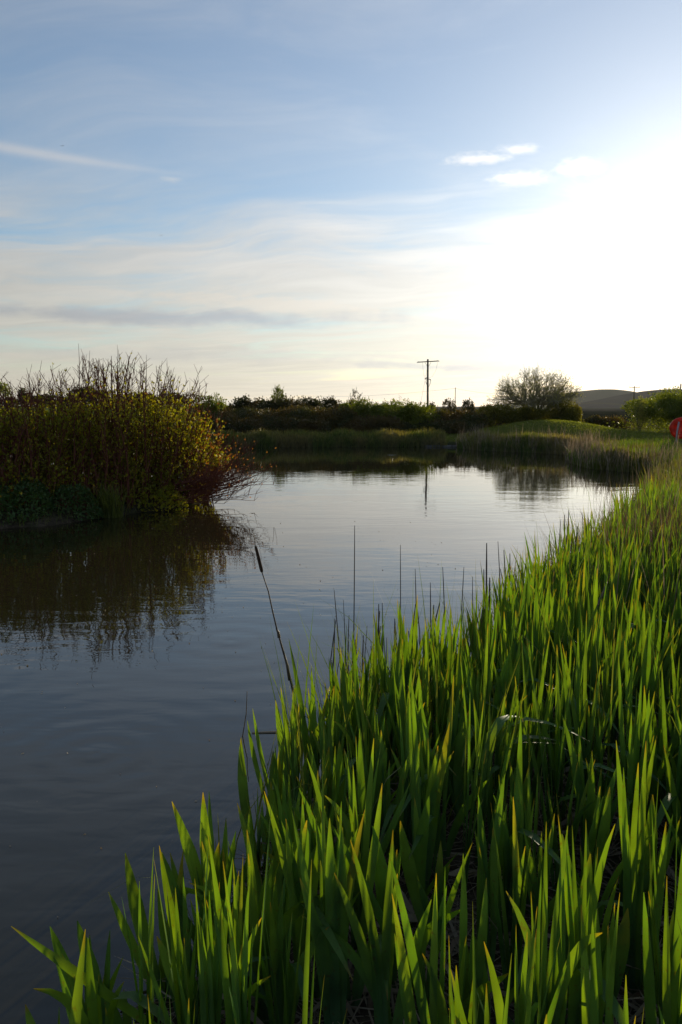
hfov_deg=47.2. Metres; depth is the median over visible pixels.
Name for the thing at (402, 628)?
iris plant
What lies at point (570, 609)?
iris plant
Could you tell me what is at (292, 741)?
iris plant
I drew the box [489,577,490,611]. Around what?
dead reed stem
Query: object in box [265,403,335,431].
gorse bush
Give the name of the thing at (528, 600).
iris plant
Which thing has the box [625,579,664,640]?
iris plant
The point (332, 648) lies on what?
dead reed stem
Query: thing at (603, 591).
dead reed stem
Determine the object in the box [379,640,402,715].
iris plant
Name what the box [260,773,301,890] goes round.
iris plant
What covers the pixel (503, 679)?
iris plant
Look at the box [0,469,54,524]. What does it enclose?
bramble bush
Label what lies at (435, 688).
iris plant
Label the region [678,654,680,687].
iris plant
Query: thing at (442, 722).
iris plant
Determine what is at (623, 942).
iris plant
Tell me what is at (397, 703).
iris plant
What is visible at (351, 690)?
iris plant
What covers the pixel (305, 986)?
iris plant
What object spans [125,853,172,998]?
iris plant
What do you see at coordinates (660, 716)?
iris plant
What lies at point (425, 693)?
iris plant
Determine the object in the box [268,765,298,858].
iris plant
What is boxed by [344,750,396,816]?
iris plant
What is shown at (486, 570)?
dead reed stem
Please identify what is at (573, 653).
iris plant
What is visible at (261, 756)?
iris plant
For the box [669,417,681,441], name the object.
lifebuoy station
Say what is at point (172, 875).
iris plant
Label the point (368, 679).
iris plant
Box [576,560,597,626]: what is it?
iris plant
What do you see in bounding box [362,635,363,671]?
dead reed stem
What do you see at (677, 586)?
iris plant
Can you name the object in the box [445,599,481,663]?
iris plant
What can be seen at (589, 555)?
iris bed
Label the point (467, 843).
iris plant
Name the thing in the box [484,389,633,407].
hill
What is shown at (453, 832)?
iris plant
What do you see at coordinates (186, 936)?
iris plant
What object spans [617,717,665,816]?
iris plant
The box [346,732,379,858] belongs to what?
iris plant
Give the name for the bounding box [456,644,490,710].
iris plant
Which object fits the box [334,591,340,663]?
dead reed stem
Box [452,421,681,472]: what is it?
dead shore reeds
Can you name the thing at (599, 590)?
iris plant
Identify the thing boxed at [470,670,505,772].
iris plant
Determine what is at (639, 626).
iris plant
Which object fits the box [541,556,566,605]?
iris plant
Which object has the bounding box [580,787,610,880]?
iris plant
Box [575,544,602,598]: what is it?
iris plant
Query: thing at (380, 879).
iris plant
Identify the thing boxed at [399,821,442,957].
iris plant
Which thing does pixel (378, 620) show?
dead reed stem
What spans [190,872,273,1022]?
iris plant
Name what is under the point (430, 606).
dead reed stem
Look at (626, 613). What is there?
iris plant
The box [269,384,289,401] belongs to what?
tree
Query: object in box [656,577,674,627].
iris plant
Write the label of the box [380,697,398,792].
iris plant
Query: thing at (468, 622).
iris plant
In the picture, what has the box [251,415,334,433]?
heath bush
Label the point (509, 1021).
iris plant
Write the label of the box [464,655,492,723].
iris plant
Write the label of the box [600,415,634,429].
heath bush
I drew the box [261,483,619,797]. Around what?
edge rushes
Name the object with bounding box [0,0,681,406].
sky
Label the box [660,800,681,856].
iris plant
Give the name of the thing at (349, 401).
tree
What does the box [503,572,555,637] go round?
iris plant
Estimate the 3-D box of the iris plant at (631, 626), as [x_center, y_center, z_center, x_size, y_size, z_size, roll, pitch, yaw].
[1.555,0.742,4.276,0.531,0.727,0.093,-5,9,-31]
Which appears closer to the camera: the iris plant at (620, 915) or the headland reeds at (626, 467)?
the iris plant at (620, 915)
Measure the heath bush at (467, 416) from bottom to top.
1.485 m
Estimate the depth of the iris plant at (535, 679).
3.69 m
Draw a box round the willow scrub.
[61,431,195,501]
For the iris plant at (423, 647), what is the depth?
4.21 m
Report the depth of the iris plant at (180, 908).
2.51 m
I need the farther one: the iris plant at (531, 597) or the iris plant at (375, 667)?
the iris plant at (531, 597)
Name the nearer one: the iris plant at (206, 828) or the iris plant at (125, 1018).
the iris plant at (125, 1018)
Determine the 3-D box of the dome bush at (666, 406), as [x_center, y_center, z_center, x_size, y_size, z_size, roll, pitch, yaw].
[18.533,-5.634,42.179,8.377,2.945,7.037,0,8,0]
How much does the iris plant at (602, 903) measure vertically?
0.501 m
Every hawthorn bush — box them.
[338,396,376,431]
[362,396,440,432]
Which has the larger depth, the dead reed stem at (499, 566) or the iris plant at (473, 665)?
the dead reed stem at (499, 566)
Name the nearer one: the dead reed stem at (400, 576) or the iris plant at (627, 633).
the iris plant at (627, 633)
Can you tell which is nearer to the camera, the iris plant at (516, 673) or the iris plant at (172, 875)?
the iris plant at (172, 875)
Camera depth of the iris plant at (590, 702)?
3.51 m
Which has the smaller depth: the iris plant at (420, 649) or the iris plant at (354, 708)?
the iris plant at (354, 708)
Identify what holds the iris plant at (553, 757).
on the ground at (362, 1013)
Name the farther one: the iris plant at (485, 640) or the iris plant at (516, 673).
the iris plant at (485, 640)
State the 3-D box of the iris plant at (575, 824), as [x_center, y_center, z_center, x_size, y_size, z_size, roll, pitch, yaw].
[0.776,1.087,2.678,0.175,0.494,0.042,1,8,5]
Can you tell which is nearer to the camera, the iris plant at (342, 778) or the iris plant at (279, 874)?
the iris plant at (279, 874)
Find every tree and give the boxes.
[0,381,15,400]
[0,395,16,405]
[16,387,32,405]
[67,385,93,405]
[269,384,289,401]
[348,388,361,407]
[442,397,456,414]
[461,398,475,413]
[484,362,583,412]
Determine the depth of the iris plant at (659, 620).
4.20 m
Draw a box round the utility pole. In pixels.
[417,359,437,407]
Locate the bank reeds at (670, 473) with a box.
[479,441,681,615]
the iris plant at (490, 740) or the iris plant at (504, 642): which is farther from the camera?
the iris plant at (504, 642)
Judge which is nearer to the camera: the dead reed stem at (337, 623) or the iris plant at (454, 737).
the iris plant at (454, 737)
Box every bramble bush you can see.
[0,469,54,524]
[41,483,103,521]
[122,470,188,511]
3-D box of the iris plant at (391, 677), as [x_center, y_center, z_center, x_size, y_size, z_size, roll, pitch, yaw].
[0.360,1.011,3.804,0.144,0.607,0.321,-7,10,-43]
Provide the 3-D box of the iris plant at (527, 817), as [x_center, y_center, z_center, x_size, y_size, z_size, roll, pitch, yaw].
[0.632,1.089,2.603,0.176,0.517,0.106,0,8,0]
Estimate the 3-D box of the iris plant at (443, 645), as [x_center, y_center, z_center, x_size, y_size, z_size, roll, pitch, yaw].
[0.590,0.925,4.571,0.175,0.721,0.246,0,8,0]
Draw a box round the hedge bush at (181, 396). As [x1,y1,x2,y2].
[156,391,197,406]
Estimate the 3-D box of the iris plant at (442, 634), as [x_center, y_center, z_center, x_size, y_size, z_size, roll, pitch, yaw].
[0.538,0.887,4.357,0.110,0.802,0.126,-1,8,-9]
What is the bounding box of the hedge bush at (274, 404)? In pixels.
[256,392,318,414]
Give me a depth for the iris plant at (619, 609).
4.83 m
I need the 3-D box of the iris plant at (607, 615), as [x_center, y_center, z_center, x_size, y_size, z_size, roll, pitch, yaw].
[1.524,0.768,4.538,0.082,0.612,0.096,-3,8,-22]
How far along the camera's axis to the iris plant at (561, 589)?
4.86 m
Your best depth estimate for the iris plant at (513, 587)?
5.12 m
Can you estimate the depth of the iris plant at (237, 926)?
1.91 m
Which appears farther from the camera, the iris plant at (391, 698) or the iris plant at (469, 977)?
the iris plant at (391, 698)
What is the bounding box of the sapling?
[632,395,648,430]
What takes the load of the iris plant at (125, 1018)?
on the ground at (362, 1013)
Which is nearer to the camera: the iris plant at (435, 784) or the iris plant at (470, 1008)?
the iris plant at (470, 1008)
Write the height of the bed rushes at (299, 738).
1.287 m
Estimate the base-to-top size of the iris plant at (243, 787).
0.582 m
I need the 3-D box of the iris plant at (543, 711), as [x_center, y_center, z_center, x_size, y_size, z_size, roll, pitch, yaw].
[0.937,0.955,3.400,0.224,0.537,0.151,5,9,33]
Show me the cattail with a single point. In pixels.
(277, 630)
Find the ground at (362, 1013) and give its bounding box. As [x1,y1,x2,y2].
[0,405,681,1023]
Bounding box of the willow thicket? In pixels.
[0,344,276,510]
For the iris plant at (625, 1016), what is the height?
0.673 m
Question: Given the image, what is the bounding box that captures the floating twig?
[252,731,289,732]
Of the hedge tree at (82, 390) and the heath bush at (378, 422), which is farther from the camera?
the hedge tree at (82, 390)
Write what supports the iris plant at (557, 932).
on the ground at (362, 1013)
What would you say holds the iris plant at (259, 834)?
in the water
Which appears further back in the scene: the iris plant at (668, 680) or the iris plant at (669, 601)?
the iris plant at (669, 601)
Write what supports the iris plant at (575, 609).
on the ground at (362, 1013)
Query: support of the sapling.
on the ground at (362, 1013)
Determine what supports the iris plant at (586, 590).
on the ground at (362, 1013)
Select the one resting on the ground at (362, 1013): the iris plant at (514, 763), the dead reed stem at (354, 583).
the iris plant at (514, 763)
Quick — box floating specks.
[21,520,455,1010]
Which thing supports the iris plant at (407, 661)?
on the ground at (362, 1013)
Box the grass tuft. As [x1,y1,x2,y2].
[82,475,134,517]
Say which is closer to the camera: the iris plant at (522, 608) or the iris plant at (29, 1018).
the iris plant at (29, 1018)
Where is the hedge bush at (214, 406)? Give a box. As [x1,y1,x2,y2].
[191,391,229,428]
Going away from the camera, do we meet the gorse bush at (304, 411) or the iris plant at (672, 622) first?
the iris plant at (672, 622)
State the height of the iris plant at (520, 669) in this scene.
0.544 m
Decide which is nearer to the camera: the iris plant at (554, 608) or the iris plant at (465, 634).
the iris plant at (554, 608)
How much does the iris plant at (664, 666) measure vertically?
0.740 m
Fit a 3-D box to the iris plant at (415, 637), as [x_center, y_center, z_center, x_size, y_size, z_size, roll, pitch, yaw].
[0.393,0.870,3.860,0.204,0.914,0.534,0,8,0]
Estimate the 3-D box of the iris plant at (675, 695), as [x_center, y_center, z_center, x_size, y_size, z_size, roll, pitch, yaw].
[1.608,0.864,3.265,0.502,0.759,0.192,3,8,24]
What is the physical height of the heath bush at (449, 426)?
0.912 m
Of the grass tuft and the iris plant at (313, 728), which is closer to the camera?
the iris plant at (313, 728)
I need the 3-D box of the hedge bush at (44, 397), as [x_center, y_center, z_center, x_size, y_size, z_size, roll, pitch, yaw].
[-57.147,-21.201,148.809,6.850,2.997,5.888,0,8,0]
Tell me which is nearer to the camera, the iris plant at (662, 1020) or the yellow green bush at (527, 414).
the iris plant at (662, 1020)
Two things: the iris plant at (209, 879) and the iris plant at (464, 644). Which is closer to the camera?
the iris plant at (209, 879)
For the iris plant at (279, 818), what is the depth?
2.83 m
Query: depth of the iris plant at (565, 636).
4.26 m
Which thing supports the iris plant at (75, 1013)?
on the ground at (362, 1013)
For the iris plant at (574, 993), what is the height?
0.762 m
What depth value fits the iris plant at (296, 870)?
2.21 m
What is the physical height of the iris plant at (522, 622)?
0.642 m
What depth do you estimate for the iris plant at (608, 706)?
3.46 m
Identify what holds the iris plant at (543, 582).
on the ground at (362, 1013)
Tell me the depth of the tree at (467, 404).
69.13 m
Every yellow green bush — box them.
[475,401,522,427]
[502,404,556,424]
[547,398,585,422]
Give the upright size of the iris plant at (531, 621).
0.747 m
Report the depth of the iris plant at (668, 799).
2.81 m
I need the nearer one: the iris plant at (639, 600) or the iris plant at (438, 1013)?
the iris plant at (438, 1013)
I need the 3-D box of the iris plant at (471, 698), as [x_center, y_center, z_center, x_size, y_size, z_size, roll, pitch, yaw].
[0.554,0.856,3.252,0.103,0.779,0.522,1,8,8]
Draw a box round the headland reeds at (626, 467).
[566,435,681,472]
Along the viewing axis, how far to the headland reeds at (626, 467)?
24.08 m
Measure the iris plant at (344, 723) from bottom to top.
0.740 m
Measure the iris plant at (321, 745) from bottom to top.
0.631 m
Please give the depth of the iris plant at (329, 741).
3.41 m
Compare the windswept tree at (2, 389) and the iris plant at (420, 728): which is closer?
the iris plant at (420, 728)
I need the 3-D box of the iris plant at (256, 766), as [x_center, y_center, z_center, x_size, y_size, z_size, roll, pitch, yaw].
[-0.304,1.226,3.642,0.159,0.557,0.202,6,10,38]
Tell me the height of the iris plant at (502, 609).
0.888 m
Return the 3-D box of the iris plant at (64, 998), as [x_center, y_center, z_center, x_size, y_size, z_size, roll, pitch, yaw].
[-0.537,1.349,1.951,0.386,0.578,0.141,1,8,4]
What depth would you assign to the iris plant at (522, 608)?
4.20 m
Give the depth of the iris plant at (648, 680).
3.50 m
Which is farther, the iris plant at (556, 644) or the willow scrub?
the willow scrub
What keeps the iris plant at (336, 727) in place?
on the ground at (362, 1013)
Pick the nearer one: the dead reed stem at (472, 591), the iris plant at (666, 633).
the iris plant at (666, 633)
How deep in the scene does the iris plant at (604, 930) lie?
2.12 m
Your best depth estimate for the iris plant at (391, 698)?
3.57 m
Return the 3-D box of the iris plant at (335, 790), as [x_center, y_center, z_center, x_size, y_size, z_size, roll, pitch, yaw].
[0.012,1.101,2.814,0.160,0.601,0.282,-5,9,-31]
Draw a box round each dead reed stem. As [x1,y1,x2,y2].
[242,697,246,736]
[329,619,334,696]
[330,621,335,669]
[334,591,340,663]
[343,600,346,665]
[347,620,348,673]
[353,525,354,698]
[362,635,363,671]
[378,604,378,636]
[382,603,383,651]
[400,545,400,608]
[418,615,420,663]
[430,582,430,637]
[442,567,444,616]
[461,570,463,613]
[472,576,472,607]
[485,543,486,595]
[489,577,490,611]
[498,546,500,587]
[587,583,607,635]
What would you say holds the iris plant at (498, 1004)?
on the ground at (362, 1013)
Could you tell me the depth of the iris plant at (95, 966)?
2.33 m
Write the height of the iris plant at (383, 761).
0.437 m
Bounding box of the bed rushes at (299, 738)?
[87,494,681,920]
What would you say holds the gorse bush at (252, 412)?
on the ground at (362, 1013)
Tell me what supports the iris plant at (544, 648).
on the ground at (362, 1013)
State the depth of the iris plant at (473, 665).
4.21 m
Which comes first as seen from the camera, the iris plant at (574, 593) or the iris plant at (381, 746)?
the iris plant at (381, 746)
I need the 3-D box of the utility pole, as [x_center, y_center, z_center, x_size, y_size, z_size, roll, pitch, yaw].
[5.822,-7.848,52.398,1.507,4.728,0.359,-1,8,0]
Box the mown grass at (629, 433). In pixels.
[446,419,681,441]
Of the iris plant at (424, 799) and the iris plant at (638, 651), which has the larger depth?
the iris plant at (638, 651)
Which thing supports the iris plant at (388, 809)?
on the ground at (362, 1013)
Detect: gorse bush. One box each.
[210,405,279,432]
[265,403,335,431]
[311,404,362,432]
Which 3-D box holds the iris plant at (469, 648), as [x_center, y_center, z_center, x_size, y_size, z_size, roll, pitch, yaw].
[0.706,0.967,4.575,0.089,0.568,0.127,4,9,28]
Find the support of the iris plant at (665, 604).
on the ground at (362, 1013)
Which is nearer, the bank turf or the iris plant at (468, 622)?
the iris plant at (468, 622)
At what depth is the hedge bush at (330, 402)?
48.35 m
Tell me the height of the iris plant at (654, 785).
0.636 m
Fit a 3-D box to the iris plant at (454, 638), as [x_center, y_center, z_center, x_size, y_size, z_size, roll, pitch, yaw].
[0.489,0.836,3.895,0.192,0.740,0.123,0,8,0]
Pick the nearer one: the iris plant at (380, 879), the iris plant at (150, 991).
the iris plant at (150, 991)
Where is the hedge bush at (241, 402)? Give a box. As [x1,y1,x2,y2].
[224,393,266,414]
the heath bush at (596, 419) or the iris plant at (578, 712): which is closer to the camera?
the iris plant at (578, 712)
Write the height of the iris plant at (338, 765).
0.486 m
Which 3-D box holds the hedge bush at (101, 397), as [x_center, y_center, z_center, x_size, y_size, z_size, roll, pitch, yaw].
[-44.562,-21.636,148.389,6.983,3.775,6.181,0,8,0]
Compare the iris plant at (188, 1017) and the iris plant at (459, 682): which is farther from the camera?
the iris plant at (459, 682)
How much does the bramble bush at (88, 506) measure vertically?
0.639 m
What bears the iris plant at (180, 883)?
on the ground at (362, 1013)
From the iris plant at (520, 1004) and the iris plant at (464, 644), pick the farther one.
the iris plant at (464, 644)
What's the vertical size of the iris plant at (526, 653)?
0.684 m
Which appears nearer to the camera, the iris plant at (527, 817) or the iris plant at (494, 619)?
the iris plant at (527, 817)
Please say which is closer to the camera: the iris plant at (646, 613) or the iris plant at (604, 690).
the iris plant at (604, 690)
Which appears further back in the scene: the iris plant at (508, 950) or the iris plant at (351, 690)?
the iris plant at (351, 690)
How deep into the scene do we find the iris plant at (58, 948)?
2.36 m
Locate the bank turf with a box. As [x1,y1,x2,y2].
[0,493,190,525]
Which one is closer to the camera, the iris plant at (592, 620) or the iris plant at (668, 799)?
the iris plant at (668, 799)
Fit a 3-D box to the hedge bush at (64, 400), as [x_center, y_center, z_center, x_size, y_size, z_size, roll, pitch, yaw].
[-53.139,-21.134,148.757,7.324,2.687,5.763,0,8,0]
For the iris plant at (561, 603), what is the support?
on the ground at (362, 1013)
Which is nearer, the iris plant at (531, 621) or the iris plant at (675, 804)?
the iris plant at (675, 804)
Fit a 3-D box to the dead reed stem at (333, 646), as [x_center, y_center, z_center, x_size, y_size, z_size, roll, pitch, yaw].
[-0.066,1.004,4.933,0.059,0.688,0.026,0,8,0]
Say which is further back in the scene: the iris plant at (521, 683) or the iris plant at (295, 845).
the iris plant at (521, 683)
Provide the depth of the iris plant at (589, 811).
2.74 m
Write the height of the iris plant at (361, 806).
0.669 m
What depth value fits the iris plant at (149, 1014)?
1.50 m
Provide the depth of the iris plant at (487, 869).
2.36 m
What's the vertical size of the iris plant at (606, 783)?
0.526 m
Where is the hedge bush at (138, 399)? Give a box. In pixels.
[113,393,155,406]
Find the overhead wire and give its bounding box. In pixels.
[322,388,454,396]
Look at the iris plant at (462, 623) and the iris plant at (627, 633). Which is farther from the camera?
the iris plant at (462, 623)
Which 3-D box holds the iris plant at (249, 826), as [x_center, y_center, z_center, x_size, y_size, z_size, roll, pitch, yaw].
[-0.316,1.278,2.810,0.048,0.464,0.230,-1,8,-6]
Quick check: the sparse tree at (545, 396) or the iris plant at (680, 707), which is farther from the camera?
the sparse tree at (545, 396)
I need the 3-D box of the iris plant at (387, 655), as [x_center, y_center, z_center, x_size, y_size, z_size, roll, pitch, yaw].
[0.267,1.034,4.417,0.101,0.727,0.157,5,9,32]
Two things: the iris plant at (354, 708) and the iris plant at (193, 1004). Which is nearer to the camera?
the iris plant at (193, 1004)
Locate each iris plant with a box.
[11,846,273,1023]
[25,1004,35,1023]
[34,939,173,1023]
[50,927,123,1016]
[58,929,85,1023]
[77,921,123,1023]
[103,983,131,1023]
[108,892,186,984]
[122,849,171,1023]
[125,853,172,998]
[132,1000,150,1023]
[138,857,269,1023]
[154,853,268,1023]
[156,936,224,1023]
[162,853,213,984]
[162,996,194,1023]
[169,877,197,1017]
[172,802,227,905]
[175,849,212,957]
[178,843,218,942]
[190,842,279,987]
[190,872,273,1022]
[196,793,220,897]
[202,843,241,912]
[206,837,242,998]
[214,810,270,1023]
[222,831,253,943]
[237,778,326,940]
[238,738,279,858]
[246,788,274,884]
[246,809,253,891]
[247,721,301,816]
[247,831,347,1023]
[252,708,281,801]
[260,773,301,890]
[260,783,328,863]
[261,884,327,1023]
[261,904,303,1023]
[264,791,357,1008]
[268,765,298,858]
[271,820,306,956]
[275,700,301,789]
[276,778,293,841]
[279,678,299,802]
[281,686,329,759]
[281,734,311,832]
[287,812,307,853]
[289,641,327,801]
[291,772,349,894]
[292,754,364,1023]
[296,745,340,819]
[299,759,387,1012]
[301,832,430,1023]
[302,860,346,1023]
[306,688,345,789]
[307,731,380,848]
[312,689,347,799]
[317,705,349,775]
[319,748,336,843]
[324,739,373,949]
[325,643,394,788]
[325,648,359,743]
[327,695,356,791]
[333,675,386,773]
[334,625,357,768]
[334,829,472,1017]
[336,741,348,817]
[338,671,352,796]
[339,633,398,784]
[339,688,384,786]
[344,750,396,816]
[345,728,408,858]
[346,643,372,707]
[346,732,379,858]
[351,614,429,734]
[352,891,359,905]
[364,677,378,779]
[364,748,392,848]
[370,652,372,712]
[371,615,433,715]
[372,826,401,987]
[373,613,414,769]
[374,614,407,779]
[374,637,396,678]
[378,732,398,836]
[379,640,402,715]
[379,741,418,861]
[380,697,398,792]
[382,671,413,761]
[389,854,448,1023]
[390,600,427,660]
[391,657,434,741]
[391,707,439,848]
[393,659,421,764]
[399,604,434,662]
[399,650,455,774]
[399,677,488,860]
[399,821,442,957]
[401,625,442,703]
[405,731,450,878]
[408,689,453,890]
[410,596,431,680]
[410,794,458,927]
[411,670,445,813]
[417,619,468,758]
[424,946,479,1023]
[427,617,457,703]
[429,603,448,729]
[429,633,445,674]
[429,647,455,737]
[430,611,461,725]
[432,637,476,688]
[434,607,477,738]
[434,676,455,756]
[435,711,475,826]
[436,689,494,809]
[440,636,513,735]
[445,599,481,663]
[446,620,470,655]
[447,602,472,653]
[448,913,566,1023]
[449,901,511,1023]
[454,636,471,674]
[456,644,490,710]
[458,855,508,1023]
[460,618,484,691]
[460,656,525,865]
[462,627,487,787]
[463,603,510,757]
[463,701,485,891]
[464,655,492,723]
[464,932,513,1023]
[465,595,493,656]
[470,638,483,692]
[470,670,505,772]
[472,910,560,1023]
[473,589,499,707]
[473,593,492,680]
[473,685,588,843]
[474,585,518,673]
[475,775,504,964]
[477,571,510,664]
[477,607,506,712]
[481,590,498,637]
[481,687,526,799]
[491,608,505,665]
[491,618,527,700]
[491,798,529,1004]
[492,609,541,678]
[493,622,561,746]
[493,636,531,727]
[493,718,579,933]
[498,565,528,663]
[498,578,513,616]
[498,607,525,675]
[498,642,545,701]
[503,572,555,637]
[504,742,533,841]
[506,571,563,658]
[506,599,524,657]
[506,826,601,1023]
[507,572,530,620]
[507,1016,513,1023]
[509,766,552,913]
[510,690,537,778]
[511,570,534,606]
[515,574,548,703]
[515,636,555,811]
[519,620,543,740]
[519,813,579,940]
[522,641,639,848]
[523,563,576,646]
[526,584,553,649]
[530,579,575,679]
[530,656,568,795]
[532,672,570,781]
[534,565,545,606]
[537,608,560,703]
[538,685,605,772]
[539,598,568,716]
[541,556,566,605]
[541,649,616,824]
[543,761,595,894]
[546,627,619,772]
[546,633,562,673]
[547,949,568,1023]
[548,562,567,623]
[553,566,580,659]
[558,817,622,1023]
[559,608,637,716]
[560,613,665,813]
[560,834,577,961]
[561,577,601,678]
[561,713,626,863]
[563,610,599,690]
[565,572,580,635]
[567,580,584,647]
[569,553,596,629]
[571,599,615,747]
[571,732,616,804]
[573,568,580,638]
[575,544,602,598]
[575,820,649,924]
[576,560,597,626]
[577,854,619,961]
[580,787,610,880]
[581,894,619,1023]
[582,615,602,698]
[587,599,657,773]
[588,568,611,662]
[590,671,605,762]
[594,711,615,801]
[598,584,607,606]
[599,908,629,1023]
[600,592,611,652]
[600,592,646,661]
[601,633,640,734]
[602,624,635,754]
[603,583,636,686]
[603,600,634,704]
[604,549,620,602]
[604,570,625,628]
[606,534,633,615]
[606,569,624,607]
[614,690,656,838]
[616,741,672,1001]
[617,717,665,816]
[618,637,679,773]
[618,654,654,850]
[618,799,629,917]
[621,560,680,628]
[622,598,648,677]
[623,977,643,1023]
[624,581,653,616]
[624,622,658,760]
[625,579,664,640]
[625,700,681,819]
[630,589,647,708]
[633,622,668,713]
[637,690,672,800]
[639,594,678,698]
[641,602,662,725]
[641,685,671,825]
[642,795,680,935]
[643,853,681,1023]
[644,593,676,652]
[648,585,660,664]
[648,805,676,1023]
[650,563,680,650]
[651,632,679,758]
[653,614,679,720]
[655,931,681,1017]
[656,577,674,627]
[656,638,681,732]
[656,673,681,869]
[658,1004,664,1023]
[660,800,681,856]
[661,573,681,638]
[661,581,681,661]
[664,747,681,861]
[665,646,679,767]
[667,678,681,715]
[667,745,676,823]
[669,607,681,686]
[671,558,681,650]
[671,696,681,739]
[677,683,681,751]
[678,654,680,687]
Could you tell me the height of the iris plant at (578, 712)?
0.862 m
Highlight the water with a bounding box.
[0,447,647,1023]
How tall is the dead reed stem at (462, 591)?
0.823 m
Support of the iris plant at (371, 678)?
on the ground at (362, 1013)
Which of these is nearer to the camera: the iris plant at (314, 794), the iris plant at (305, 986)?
the iris plant at (305, 986)
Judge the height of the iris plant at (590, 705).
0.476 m
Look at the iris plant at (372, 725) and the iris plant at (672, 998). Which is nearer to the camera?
the iris plant at (672, 998)
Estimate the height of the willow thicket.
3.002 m
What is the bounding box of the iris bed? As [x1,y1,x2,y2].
[480,472,681,934]
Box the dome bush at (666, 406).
[607,383,681,432]
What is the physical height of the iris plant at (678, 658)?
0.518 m
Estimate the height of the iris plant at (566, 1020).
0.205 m
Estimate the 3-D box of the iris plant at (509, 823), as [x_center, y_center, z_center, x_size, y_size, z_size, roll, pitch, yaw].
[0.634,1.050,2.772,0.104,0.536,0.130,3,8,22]
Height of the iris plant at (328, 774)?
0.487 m
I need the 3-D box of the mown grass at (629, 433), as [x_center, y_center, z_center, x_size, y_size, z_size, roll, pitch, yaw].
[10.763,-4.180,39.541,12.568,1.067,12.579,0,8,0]
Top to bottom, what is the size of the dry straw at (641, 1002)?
0.070 m
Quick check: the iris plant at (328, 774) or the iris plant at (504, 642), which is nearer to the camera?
the iris plant at (328, 774)
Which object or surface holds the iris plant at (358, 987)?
on the ground at (362, 1013)
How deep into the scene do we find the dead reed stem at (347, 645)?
5.16 m
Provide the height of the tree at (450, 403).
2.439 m
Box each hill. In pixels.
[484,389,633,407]
[572,389,681,407]
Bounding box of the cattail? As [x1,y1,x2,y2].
[253,535,299,717]
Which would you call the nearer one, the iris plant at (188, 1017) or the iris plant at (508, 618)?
the iris plant at (188, 1017)
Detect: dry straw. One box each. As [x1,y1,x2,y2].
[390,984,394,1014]
[620,986,643,1004]
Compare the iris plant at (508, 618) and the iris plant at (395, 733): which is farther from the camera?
the iris plant at (508, 618)
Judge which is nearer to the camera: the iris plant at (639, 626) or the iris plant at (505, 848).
the iris plant at (505, 848)
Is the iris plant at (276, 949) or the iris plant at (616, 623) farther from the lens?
the iris plant at (616, 623)
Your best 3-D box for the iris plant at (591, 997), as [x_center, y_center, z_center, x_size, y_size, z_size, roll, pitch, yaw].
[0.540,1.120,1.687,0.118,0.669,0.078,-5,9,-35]
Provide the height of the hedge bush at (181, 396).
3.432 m
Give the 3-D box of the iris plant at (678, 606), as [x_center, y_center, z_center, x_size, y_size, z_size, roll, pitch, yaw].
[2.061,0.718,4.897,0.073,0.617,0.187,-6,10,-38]
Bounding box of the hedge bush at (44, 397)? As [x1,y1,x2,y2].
[32,394,54,403]
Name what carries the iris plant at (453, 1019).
on the ground at (362, 1013)
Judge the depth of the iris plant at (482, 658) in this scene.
4.23 m
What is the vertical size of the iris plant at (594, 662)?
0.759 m
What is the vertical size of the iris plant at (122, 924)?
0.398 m
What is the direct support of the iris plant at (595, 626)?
on the ground at (362, 1013)
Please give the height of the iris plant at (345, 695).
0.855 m
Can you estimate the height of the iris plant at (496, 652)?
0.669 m
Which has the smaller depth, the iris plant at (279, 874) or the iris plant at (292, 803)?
the iris plant at (279, 874)
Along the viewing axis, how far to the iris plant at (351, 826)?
2.38 m
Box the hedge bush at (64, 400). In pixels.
[45,395,69,405]
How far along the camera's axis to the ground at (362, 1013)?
3.01 m
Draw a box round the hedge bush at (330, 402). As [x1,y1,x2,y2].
[296,395,341,411]
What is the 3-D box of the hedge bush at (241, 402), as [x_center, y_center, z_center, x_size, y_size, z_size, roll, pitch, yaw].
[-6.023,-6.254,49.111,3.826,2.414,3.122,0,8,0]
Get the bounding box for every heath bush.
[206,415,269,433]
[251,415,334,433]
[330,414,415,434]
[408,418,480,433]
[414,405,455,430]
[445,408,488,428]
[582,414,609,424]
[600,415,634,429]
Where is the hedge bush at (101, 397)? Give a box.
[88,389,115,402]
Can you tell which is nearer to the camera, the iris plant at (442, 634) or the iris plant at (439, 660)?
the iris plant at (439, 660)
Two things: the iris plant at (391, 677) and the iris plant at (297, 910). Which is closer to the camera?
the iris plant at (297, 910)
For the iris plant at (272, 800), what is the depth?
3.00 m
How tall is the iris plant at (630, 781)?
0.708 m
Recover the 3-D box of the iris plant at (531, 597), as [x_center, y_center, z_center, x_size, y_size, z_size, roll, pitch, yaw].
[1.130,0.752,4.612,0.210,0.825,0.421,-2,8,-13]
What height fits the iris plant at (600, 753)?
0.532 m
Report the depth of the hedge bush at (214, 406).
49.12 m
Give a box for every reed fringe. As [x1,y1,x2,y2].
[49,427,449,447]
[457,428,587,454]

